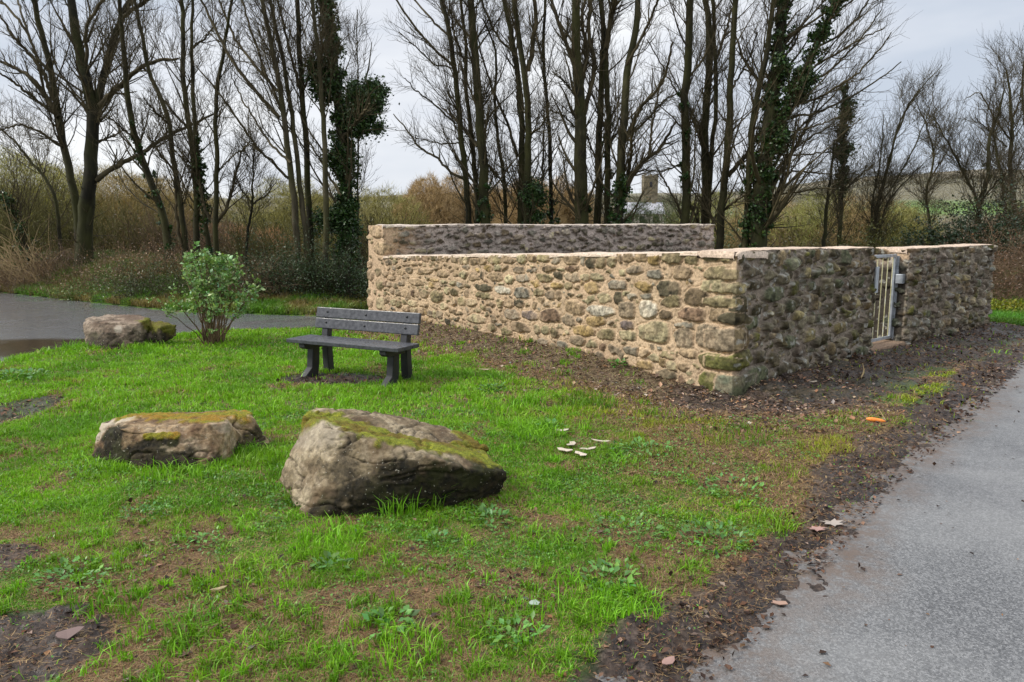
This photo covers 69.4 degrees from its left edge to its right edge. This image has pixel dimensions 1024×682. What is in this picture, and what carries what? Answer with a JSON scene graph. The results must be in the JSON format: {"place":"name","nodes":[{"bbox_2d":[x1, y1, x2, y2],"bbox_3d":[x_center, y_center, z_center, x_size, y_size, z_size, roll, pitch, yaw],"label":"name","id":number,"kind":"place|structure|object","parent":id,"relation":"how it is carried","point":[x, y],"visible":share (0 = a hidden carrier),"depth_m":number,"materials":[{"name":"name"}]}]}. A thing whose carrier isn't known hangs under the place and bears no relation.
{"place":"outdoors","nodes":[
{"label":"outdoors","id":0,"kind":"place"},
{"bbox_2d":[0,292,337,360],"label":"lane","id":1,"kind":"structure","parent":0,"point":[28,323],"depth_m":14.35,"materials":[{"name":"asphalt"}]},
{"bbox_2d":[0,169,1023,681],"bbox_3d":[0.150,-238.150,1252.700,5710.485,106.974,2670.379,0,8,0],"label":"ground","id":2,"kind":"structure","parent":0,"point":[28,669],"depth_m":4.62,"materials":[{"name":"soil"}]},
{"bbox_2d":[0,192,69,291],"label":"withy clump","id":3,"kind":"object","parent":2,"relation":"on","point":[22,260],"visible":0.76,"depth_m":21.16,"materials":[{"name":"plant"}]},
{"bbox_2d":[0,137,70,269],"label":"bare tree","id":4,"kind":"object","parent":2,"relation":"on","point":[11,202],"visible":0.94,"depth_m":21.86,"materials":[{"name":"plant"}]},
{"bbox_2d":[0,237,71,288],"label":"bramble thicket","id":5,"kind":"object","parent":2,"relation":"on","point":[35,266],"visible":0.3,"depth_m":21.63,"materials":[{"name":"brown plant"}]},
{"bbox_2d":[0,0,98,254],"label":"bare tree","id":6,"kind":"object","parent":2,"relation":"on","point":[49,105],"visible":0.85,"depth_m":20.80,"materials":[{"name":"brown plant"}]},
{"bbox_2d":[0,87,105,260],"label":"bare tree","id":7,"kind":"object","parent":2,"relation":"on","point":[58,217],"visible":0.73,"depth_m":22.69,"materials":[{"name":"brown plant"}]},
{"bbox_2d":[0,141,110,248],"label":"scrub bush","id":8,"kind":"object","parent":2,"relation":"on","point":[28,172],"visible":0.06,"depth_m":32.92,"materials":[{"name":"brown plant"}]},
{"bbox_2d":[0,122,116,263],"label":"hedge thicket","id":9,"kind":"object","parent":2,"relation":"on","point":[3,219],"visible":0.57,"depth_m":23.76,"materials":[{"name":"brown plant"}]},
{"bbox_2d":[0,225,121,293],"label":"bramble thicket","id":10,"kind":"object","parent":2,"relation":"on","point":[66,263],"visible":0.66,"depth_m":20.80,"materials":[{"name":"brown plant"}]},
{"bbox_2d":[0,156,139,250],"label":"hedge thicket","id":11,"kind":"object","parent":2,"relation":"on","point":[51,246],"visible":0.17,"depth_m":25.45,"materials":[{"name":"brown plant"}]},
{"bbox_2d":[55,626,84,639],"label":"fallen leaf","id":12,"kind":"object","parent":2,"relation":"on","point":[67,634],"visible":1,"depth_m":3.08,"materials":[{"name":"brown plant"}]},
{"bbox_2d":[18,157,172,245],"bbox_3d":[-21.213,-6.448,37.483,9.436,6.178,7.814,0,8,0],"label":"scrub bush","id":13,"kind":"object","parent":2,"relation":"on","point":[77,166],"visible":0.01,"depth_m":36.75,"materials":[{"name":"brown plant"}]},
{"bbox_2d":[10,155,201,252],"bbox_3d":[-13.607,-4.546,25.155,6.064,3.515,5.548,0,8,0],"label":"hedge thicket","id":14,"kind":"object","parent":2,"relation":"on","point":[113,226],"visible":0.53,"depth_m":24.64,"materials":[{"name":"brown plant"}]},
{"bbox_2d":[47,261,170,300],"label":"bramble thicket","id":15,"kind":"object","parent":2,"relation":"on","point":[70,292],"visible":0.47,"depth_m":18.68,"materials":[{"name":"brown plant"}]},
{"bbox_2d":[49,0,177,261],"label":"bare tree","id":16,"kind":"object","parent":2,"relation":"on","point":[154,195],"visible":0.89,"depth_m":19.50,"materials":[{"name":"brown plant"}]},
{"bbox_2d":[0,0,227,268],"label":"bare tree","id":17,"kind":"object","parent":2,"relation":"on","point":[92,178],"visible":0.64,"depth_m":20.82,"materials":[{"name":"brown plant"}]},
{"bbox_2d":[43,226,189,299],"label":"bramble thicket","id":18,"kind":"object","parent":2,"relation":"on","point":[131,259],"visible":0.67,"depth_m":19.36,"materials":[{"name":"brown plant"}]},
{"bbox_2d":[83,314,176,348],"bbox_3d":[-5.726,-0.135,11.003,1.373,0.455,0.755,0,8,0],"label":"boulder","id":19,"kind":"object","parent":2,"relation":"on","point":[106,330],"visible":0.91,"depth_m":10.87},
{"bbox_2d":[65,168,212,249],"bbox_3d":[-17.914,-5.737,35.576,7.900,5.161,6.284,0,8,0],"label":"scrub bush","id":20,"kind":"object","parent":2,"relation":"on","point":[121,190],"visible":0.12,"depth_m":34.48,"materials":[{"name":"brown plant"}]},
{"bbox_2d":[100,0,214,259],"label":"bare tree","id":21,"kind":"object","parent":2,"relation":"on","point":[181,224],"visible":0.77,"depth_m":19.48,"materials":[{"name":"brown plant"}]},
{"bbox_2d":[79,239,239,308],"bbox_3d":[-8.224,-1.582,17.797,3.636,1.974,3.316,0,8,0],"label":"bramble thicket","id":22,"kind":"object","parent":2,"relation":"on","point":[130,285],"visible":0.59,"depth_m":17.45,"materials":[{"name":"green plant"}]},
{"bbox_2d":[95,182,245,254],"bbox_3d":[-11.029,-3.901,24.515,5.026,2.719,5.464,0,8,0],"label":"hedge thicket","id":23,"kind":"object","parent":2,"relation":"on","point":[155,241],"visible":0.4,"depth_m":24.16,"materials":[{"name":"brown plant"}]},
{"bbox_2d":[92,409,269,468],"bbox_3d":[-2.530,0.785,5.663,1.274,0.437,0.837,0,8,0],"label":"boulder","id":24,"kind":"object","parent":2,"relation":"on","point":[143,438],"visible":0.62,"depth_m":5.42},
{"bbox_2d":[126,0,259,263],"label":"bare tree","id":25,"kind":"object","parent":2,"relation":"on","point":[193,136],"visible":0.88,"depth_m":19.12,"materials":[{"name":"brown plant"}]},
{"bbox_2d":[146,241,264,344],"bbox_3d":[-4.467,-0.707,11.084,1.586,1.567,1.545,0,8,0],"label":"leafy shrub","id":26,"kind":"object","parent":2,"relation":"on","point":[220,293],"visible":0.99,"depth_m":11.00,"materials":[{"name":"green plant"}]},
{"bbox_2d":[159,209,277,265],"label":"hedge thicket","id":27,"kind":"object","parent":2,"relation":"on","point":[222,233],"visible":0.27,"depth_m":23.53,"materials":[{"name":"brown plant"}]},
{"bbox_2d":[173,0,268,259],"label":"bare tree","id":28,"kind":"object","parent":2,"relation":"on","point":[215,220],"visible":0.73,"depth_m":18.75,"materials":[{"name":"brown plant"}]},
{"bbox_2d":[159,0,321,279],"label":"bare tree","id":29,"kind":"object","parent":2,"relation":"on","point":[273,58],"visible":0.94,"depth_m":17.78,"materials":[{"name":"twig"},{"name":"dark bark"}]},
{"bbox_2d":[210,104,302,272],"bbox_3d":[-6.669,-3.924,19.471,2.731,4.716,2.302,-8,12,-43],"label":"bare tree","id":30,"kind":"object","parent":2,"relation":"on","point":[252,179],"visible":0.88,"depth_m":19.17,"materials":[{"name":"brown plant"}]},
{"bbox_2d":[209,233,315,301],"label":"bramble thicket","id":31,"kind":"object","parent":2,"relation":"on","point":[263,280],"visible":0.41,"depth_m":16.90,"materials":[{"name":"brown plant"}]},
{"bbox_2d":[222,224,303,254],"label":"scrub bush","id":32,"kind":"object","parent":2,"relation":"on","point":[266,235],"visible":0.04,"depth_m":33.27,"materials":[{"name":"brown plant"}]},
{"bbox_2d":[200,195,336,270],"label":"hedge thicket","id":33,"kind":"object","parent":2,"relation":"on","point":[264,238],"visible":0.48,"depth_m":22.86,"materials":[{"name":"brown plant"}]},
{"bbox_2d":[222,174,336,251],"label":"scrub bush","id":34,"kind":"object","parent":2,"relation":"on","point":[279,196],"visible":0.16,"depth_m":38.54,"materials":[{"name":"brown plant"}]},
{"bbox_2d":[208,215,366,302],"bbox_3d":[-5.138,-1.795,17.308,4.153,2.466,3.989,-4,9,-24],"label":"bramble thicket","id":35,"kind":"object","parent":2,"relation":"on","point":[290,285],"visible":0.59,"depth_m":16.91,"materials":[{"name":"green plant"}]},
{"bbox_2d":[241,0,345,270],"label":"bare tree","id":36,"kind":"object","parent":2,"relation":"on","point":[303,112],"visible":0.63,"depth_m":18.06,"materials":[{"name":"brown plant"}]},
{"bbox_2d":[258,215,376,308],"bbox_3d":[-3.827,-1.701,17.432,4.438,2.503,4.056,0,8,0],"label":"bramble thicket","id":37,"kind":"object","parent":2,"relation":"on","point":[347,285],"visible":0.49,"depth_m":16.91,"materials":[{"name":"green plant"}]},
{"bbox_2d":[270,0,375,271],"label":"bare tree","id":38,"kind":"object","parent":2,"relation":"on","point":[324,156],"visible":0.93,"depth_m":17.69,"materials":[{"name":"brown plant"}]},
{"bbox_2d":[274,178,389,252],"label":"scrub bush","id":39,"kind":"object","parent":2,"relation":"on","point":[332,202],"visible":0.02,"depth_m":40.78,"materials":[{"name":"brown plant"}]},
{"bbox_2d":[275,0,399,283],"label":"ivy tree","id":40,"kind":"object","parent":2,"relation":"on","point":[365,102],"visible":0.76,"depth_m":18.18,"materials":[{"name":"green plant"}]},
{"bbox_2d":[286,307,421,387],"bbox_3d":[-1.812,0.081,8.532,1.600,0.847,0.542,4,10,27],"label":"park bench","id":41,"kind":"object","parent":2,"relation":"on","point":[406,326],"visible":0.94,"depth_m":8.51,"materials":[{"name":"grey plastic"}]},
{"bbox_2d":[327,9,392,272],"bbox_3d":[-4.143,-5.163,20.041,1.876,7.426,2.312,0,8,0],"label":"bare tree","id":42,"kind":"object","parent":2,"relation":"on","point":[346,79],"visible":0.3,"depth_m":19.77,"materials":[{"name":"brown plant"}]},
{"bbox_2d":[317,178,433,260],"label":"scrub bush","id":43,"kind":"object","parent":2,"relation":"on","point":[367,207],"visible":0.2,"depth_m":35.07,"materials":[{"name":"brown plant"}]},
{"bbox_2d":[318,201,442,276],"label":"hedge thicket","id":44,"kind":"object","parent":2,"relation":"on","point":[363,248],"visible":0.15,"depth_m":23.00,"materials":[{"name":"brown plant"}]},
{"bbox_2d":[279,408,506,517],"bbox_3d":[-0.771,0.814,4.844,1.475,0.636,0.945,0,8,0],"label":"boulder","id":45,"kind":"object","parent":2,"relation":"on","point":[344,461],"visible":0.81,"depth_m":4.54,"materials":[{"name":"stone"}]},
{"bbox_2d":[390,170,464,224],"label":"copse tree","id":46,"kind":"object","parent":2,"relation":"on","point":[443,204],"visible":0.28,"depth_m":56.19,"materials":[{"name":"brown plant"}]},
{"bbox_2d":[379,0,489,223],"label":"bare tree","id":47,"kind":"object","parent":2,"relation":"on","point":[459,116],"visible":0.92,"depth_m":19.97,"materials":[{"name":"brown plant"}]},
{"bbox_2d":[0,358,908,681],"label":"weeds","id":48,"kind":"object","parent":2,"relation":"on","point":[482,508],"visible":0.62,"depth_m":4.22,"materials":[{"name":"green plant"}]},
{"bbox_2d":[431,167,492,223],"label":"copse tree","id":49,"kind":"object","parent":2,"relation":"on","point":[457,200],"visible":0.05,"depth_m":59.12,"materials":[{"name":"brown plant"}]},
{"bbox_2d":[425,0,516,223],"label":"bare tree","id":50,"kind":"object","parent":2,"relation":"on","point":[475,168],"visible":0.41,"depth_m":20.83,"materials":[{"name":"brown plant"}]},
{"bbox_2d":[429,0,542,223],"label":"bare tree","id":51,"kind":"object","parent":2,"relation":"on","point":[482,202],"visible":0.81,"depth_m":19.92,"materials":[{"name":"brown plant"}]},
{"bbox_2d":[447,0,546,223],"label":"bare tree","id":52,"kind":"object","parent":2,"relation":"on","point":[504,202],"visible":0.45,"depth_m":20.56,"materials":[{"name":"brown plant"}]},
{"bbox_2d":[488,180,511,222],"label":"copse tree","id":53,"kind":"object","parent":2,"relation":"on","point":[493,209],"visible":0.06,"depth_m":61.88,"materials":[{"name":"brown plant"}]},
{"bbox_2d":[0,246,1023,681],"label":"grass","id":54,"kind":"structure","parent":2,"relation":"on","point":[286,302],"depth_m":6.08,"materials":[{"name":"plant"}]},
{"bbox_2d":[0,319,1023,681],"bbox_3d":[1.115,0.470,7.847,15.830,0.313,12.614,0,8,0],"label":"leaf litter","id":55,"kind":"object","parent":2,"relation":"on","point":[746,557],"visible":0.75,"depth_m":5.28,"materials":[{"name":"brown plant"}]},
{"bbox_2d":[468,0,560,223],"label":"bare tree","id":56,"kind":"object","parent":2,"relation":"on","point":[521,131],"visible":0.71,"depth_m":19.97,"materials":[{"name":"brown plant"}]},
{"bbox_2d":[491,174,568,223],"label":"copse tree","id":57,"kind":"object","parent":2,"relation":"on","point":[512,220],"visible":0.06,"depth_m":56.30,"materials":[{"name":"brown plant"}]},
{"bbox_2d":[485,0,584,223],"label":"bare tree","id":58,"kind":"object","parent":2,"relation":"on","point":[532,191],"visible":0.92,"depth_m":19.62,"materials":[{"name":"brown plant"}]},
{"bbox_2d":[366,223,714,310],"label":"stone wall","id":59,"kind":"structure","parent":2,"relation":"on","point":[394,239],"depth_m":14.68,"materials":[{"name":"stone"}]},
{"bbox_2d":[494,0,589,224],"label":"bare tree","id":60,"kind":"object","parent":2,"relation":"on","point":[551,211],"visible":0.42,"depth_m":20.82,"materials":[{"name":"brown plant"}]},
{"bbox_2d":[529,0,614,223],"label":"bare tree","id":61,"kind":"object","parent":2,"relation":"on","point":[581,209],"visible":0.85,"depth_m":19.28,"materials":[{"name":"brown plant"}]},
{"bbox_2d":[547,171,601,223],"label":"copse tree","id":62,"kind":"object","parent":2,"relation":"on","point":[571,216],"visible":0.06,"depth_m":59.10,"materials":[{"name":"brown plant"}]},
{"bbox_2d":[382,251,767,394],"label":"stone wall","id":63,"kind":"structure","parent":2,"relation":"on","point":[668,315],"depth_m":9.20,"materials":[{"name":"stone"}]},
{"bbox_2d":[177,170,1022,242],"bbox_3d":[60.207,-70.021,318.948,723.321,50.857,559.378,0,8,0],"label":"hedgerows","id":64,"kind":"object","parent":2,"relation":"on","point":[912,202],"visible":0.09,"depth_m":407.68,"materials":[{"name":"green plant"}]},
{"bbox_2d":[560,0,650,223],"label":"bare tree","id":65,"kind":"object","parent":2,"relation":"on","point":[613,9],"visible":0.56,"depth_m":19.74,"materials":[{"name":"brown plant"}]},
{"bbox_2d":[548,0,668,223],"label":"bare tree","id":66,"kind":"object","parent":2,"relation":"on","point":[597,213],"visible":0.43,"depth_m":20.13,"materials":[{"name":"brown plant"}]},
{"bbox_2d":[584,0,693,223],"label":"bare tree","id":67,"kind":"object","parent":2,"relation":"on","point":[619,193],"visible":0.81,"depth_m":19.19,"materials":[{"name":"brown plant"}]},
{"bbox_2d":[623,199,657,223],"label":"distant tree","id":68,"kind":"object","parent":2,"relation":"on","point":[643,216],"visible":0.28,"depth_m":117.90,"materials":[{"name":"green plant"}]},
{"bbox_2d":[623,197,664,223],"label":"house","id":69,"kind":"structure","parent":2,"relation":"on","point":[655,203],"depth_m":127.24,"materials":[{"name":"stone"}]},
{"bbox_2d":[641,174,657,201],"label":"church tower","id":70,"kind":"structure","parent":2,"relation":"on","point":[650,187],"depth_m":184.73,"materials":[{"name":"beige"}]},
{"bbox_2d":[646,195,681,223],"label":"distant tree","id":71,"kind":"object","parent":2,"relation":"on","point":[660,220],"visible":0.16,"depth_m":116.15,"materials":[{"name":"green plant"}]},
{"bbox_2d":[621,0,741,223],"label":"bare tree","id":72,"kind":"object","parent":2,"relation":"on","point":[684,105],"visible":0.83,"depth_m":19.29,"materials":[{"name":"brown plant"}]},
{"bbox_2d":[641,196,769,248],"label":"hedge thicket","id":73,"kind":"object","parent":2,"relation":"on","point":[728,241],"visible":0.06,"depth_m":23.71,"materials":[{"name":"brown plant"}]},
{"bbox_2d":[658,0,757,223],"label":"bare tree","id":74,"kind":"object","parent":2,"relation":"on","point":[709,167],"visible":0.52,"depth_m":19.85,"materials":[{"name":"brown plant"}]},
{"bbox_2d":[676,189,743,248],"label":"scrub bush","id":75,"kind":"object","parent":2,"relation":"on","point":[713,209],"visible":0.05,"depth_m":44.84,"materials":[{"name":"brown plant"}]},
{"bbox_2d":[656,0,812,249],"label":"bare tree","id":76,"kind":"object","parent":2,"relation":"on","point":[723,201],"visible":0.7,"depth_m":19.07,"materials":[{"name":"brown plant"}]},
{"bbox_2d":[676,0,810,247],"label":"bare tree","id":77,"kind":"object","parent":2,"relation":"on","point":[766,46],"visible":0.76,"depth_m":18.81,"materials":[{"name":"brown plant"}]},
{"bbox_2d":[715,194,818,248],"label":"scrub bush","id":78,"kind":"object","parent":2,"relation":"on","point":[733,220],"visible":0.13,"depth_m":38.93,"materials":[{"name":"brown plant"}]},
{"bbox_2d":[697,246,878,396],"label":"stone wall","id":79,"kind":"structure","parent":2,"relation":"on","point":[797,308],"depth_m":8.44,"materials":[{"name":"stone"}]},
{"bbox_2d":[871,254,905,341],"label":"metal gate","id":80,"kind":"structure","parent":79,"relation":"attached to","point":[896,277],"depth_m":10.50,"materials":[{"name":"metal"}]},
{"bbox_2d":[731,214,849,247],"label":"hedge thicket","id":81,"kind":"object","parent":2,"relation":"on","point":[779,245],"visible":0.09,"depth_m":23.69,"materials":[{"name":"brown plant"}]},
{"bbox_2d":[726,204,871,248],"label":"hedge thicket","id":82,"kind":"object","parent":2,"relation":"on","point":[816,244],"visible":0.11,"depth_m":21.44,"materials":[{"name":"brown plant"}]},
{"bbox_2d":[767,186,865,246],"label":"scrub bush","id":83,"kind":"object","parent":2,"relation":"on","point":[803,221],"visible":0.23,"depth_m":37.04,"materials":[{"name":"green plant"}]},
{"bbox_2d":[713,0,922,247],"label":"ivy tree","id":84,"kind":"object","parent":2,"relation":"on","point":[764,214],"visible":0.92,"depth_m":18.68,"materials":[{"name":"green plant"}]},
{"bbox_2d":[797,102,875,246],"bbox_3d":[8.435,-3.813,20.089,2.232,5.223,2.072,0,8,0],"label":"bare tree","id":85,"kind":"object","parent":2,"relation":"on","point":[826,210],"visible":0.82,"depth_m":19.87,"materials":[{"name":"brown plant"}]},
{"bbox_2d":[799,45,887,245],"bbox_3d":[9.287,-4.835,21.111,2.425,6.987,2.284,-5,10,-32],"label":"ivy tree","id":86,"kind":"object","parent":2,"relation":"on","point":[845,104],"visible":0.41,"depth_m":20.79,"materials":[{"name":"green plant"}]},
{"bbox_2d":[810,190,919,246],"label":"scrub bush","id":87,"kind":"object","parent":2,"relation":"on","point":[852,220],"visible":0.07,"depth_m":35.14,"materials":[{"name":"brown plant"}]},
{"bbox_2d":[870,338,905,350],"bbox_3d":[5.051,0.142,10.415,1.120,0.220,0.500,-7,11,-41],"label":"doorstep","id":88,"kind":"object","parent":2,"relation":"on","point":[884,344],"visible":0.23,"depth_m":10.36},
{"bbox_2d":[818,211,966,247],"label":"hedge thicket","id":89,"kind":"object","parent":2,"relation":"on","point":[876,240],"visible":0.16,"depth_m":20.53,"materials":[{"name":"brown plant"}]},
{"bbox_2d":[861,201,946,246],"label":"scrub bush","id":90,"kind":"object","parent":2,"relation":"on","point":[910,214],"visible":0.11,"depth_m":33.10,"materials":[{"name":"green plant"}]},
{"bbox_2d":[844,48,973,247],"bbox_3d":[11.285,-4.865,21.445,3.458,6.872,2.234,0,8,0],"label":"bare tree","id":91,"kind":"object","parent":2,"relation":"on","point":[880,198],"visible":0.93,"depth_m":21.36,"materials":[{"name":"brown plant"}]},
{"bbox_2d":[884,70,968,232],"bbox_3d":[12.864,-5.290,22.893,2.736,6.231,2.503,0,8,0],"label":"bare tree","id":92,"kind":"object","parent":2,"relation":"on","point":[926,190],"visible":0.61,"depth_m":22.93,"materials":[{"name":"brown plant"}]},
{"bbox_2d":[857,208,1004,254],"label":"hedge thicket","id":93,"kind":"object","parent":2,"relation":"on","point":[909,239],"visible":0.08,"depth_m":21.55,"materials":[{"name":"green plant"}]},
{"bbox_2d":[871,244,997,344],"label":"stone wall","id":94,"kind":"structure","parent":2,"relation":"on","point":[945,289],"depth_m":11.14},
{"bbox_2d":[888,186,1023,264],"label":"hedge thicket","id":95,"kind":"object","parent":2,"relation":"on","point":[959,235],"visible":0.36,"depth_m":20.71,"materials":[{"name":"green plant"}]},
{"bbox_2d":[907,45,1023,231],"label":"bare tree","id":96,"kind":"object","parent":2,"relation":"on","point":[966,164],"visible":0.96,"depth_m":21.91,"materials":[{"name":"brown plant"}]},
{"bbox_2d":[910,199,1023,301],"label":"bramble thicket","id":97,"kind":"object","parent":2,"relation":"on","point":[999,272],"visible":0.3,"depth_m":17.52,"materials":[{"name":"brown plant"}]},
{"bbox_2d":[917,159,1023,259],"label":"hedge thicket","id":98,"kind":"object","parent":2,"relation":"on","point":[1009,198],"visible":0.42,"depth_m":21.75,"materials":[{"name":"green plant"}]},
{"bbox_2d":[957,23,1023,220],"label":"bare tree","id":99,"kind":"object","parent":2,"relation":"on","point":[1012,131],"visible":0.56,"depth_m":23.38,"materials":[{"name":"brown plant"}]},
{"bbox_2d":[963,89,1023,222],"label":"bare tree","id":100,"kind":"object","parent":2,"relation":"on","point":[1012,160],"visible":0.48,"depth_m":23.53,"materials":[{"name":"brown plant"}]},
{"bbox_2d":[990,235,1023,305],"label":"bramble thicket","id":101,"kind":"object","parent":2,"relation":"on","point":[1012,287],"visible":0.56,"depth_m":16.58,"materials":[{"name":"brown plant"}]},
{"bbox_2d":[990,297,1023,311],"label":"hedge","id":102,"kind":"object","parent":2,"relation":"on","point":[1000,305],"visible":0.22,"depth_m":15.26,"materials":[{"name":"green plant"}]},
{"bbox_2d":[991,26,1023,203],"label":"bare tree","id":103,"kind":"object","parent":2,"relation":"on","point":[1021,50],"visible":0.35,"depth_m":24.08,"materials":[{"name":"brown plant"}]},
{"bbox_2d":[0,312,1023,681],"bbox_3d":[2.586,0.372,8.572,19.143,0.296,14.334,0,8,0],"label":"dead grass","id":104,"kind":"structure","parent":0,"point":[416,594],"depth_m":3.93,"materials":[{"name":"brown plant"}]},
{"bbox_2d":[0,0,1023,198],"label":"sky","id":105,"kind":"structure","parent":0,"point":[942,25],"materials":[{"name":"white"}]},
{"bbox_2d":[595,360,1023,681],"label":"road","id":106,"kind":"structure","parent":0,"point":[956,589],"depth_m":3.67,"materials":[{"name":"asphalt"}]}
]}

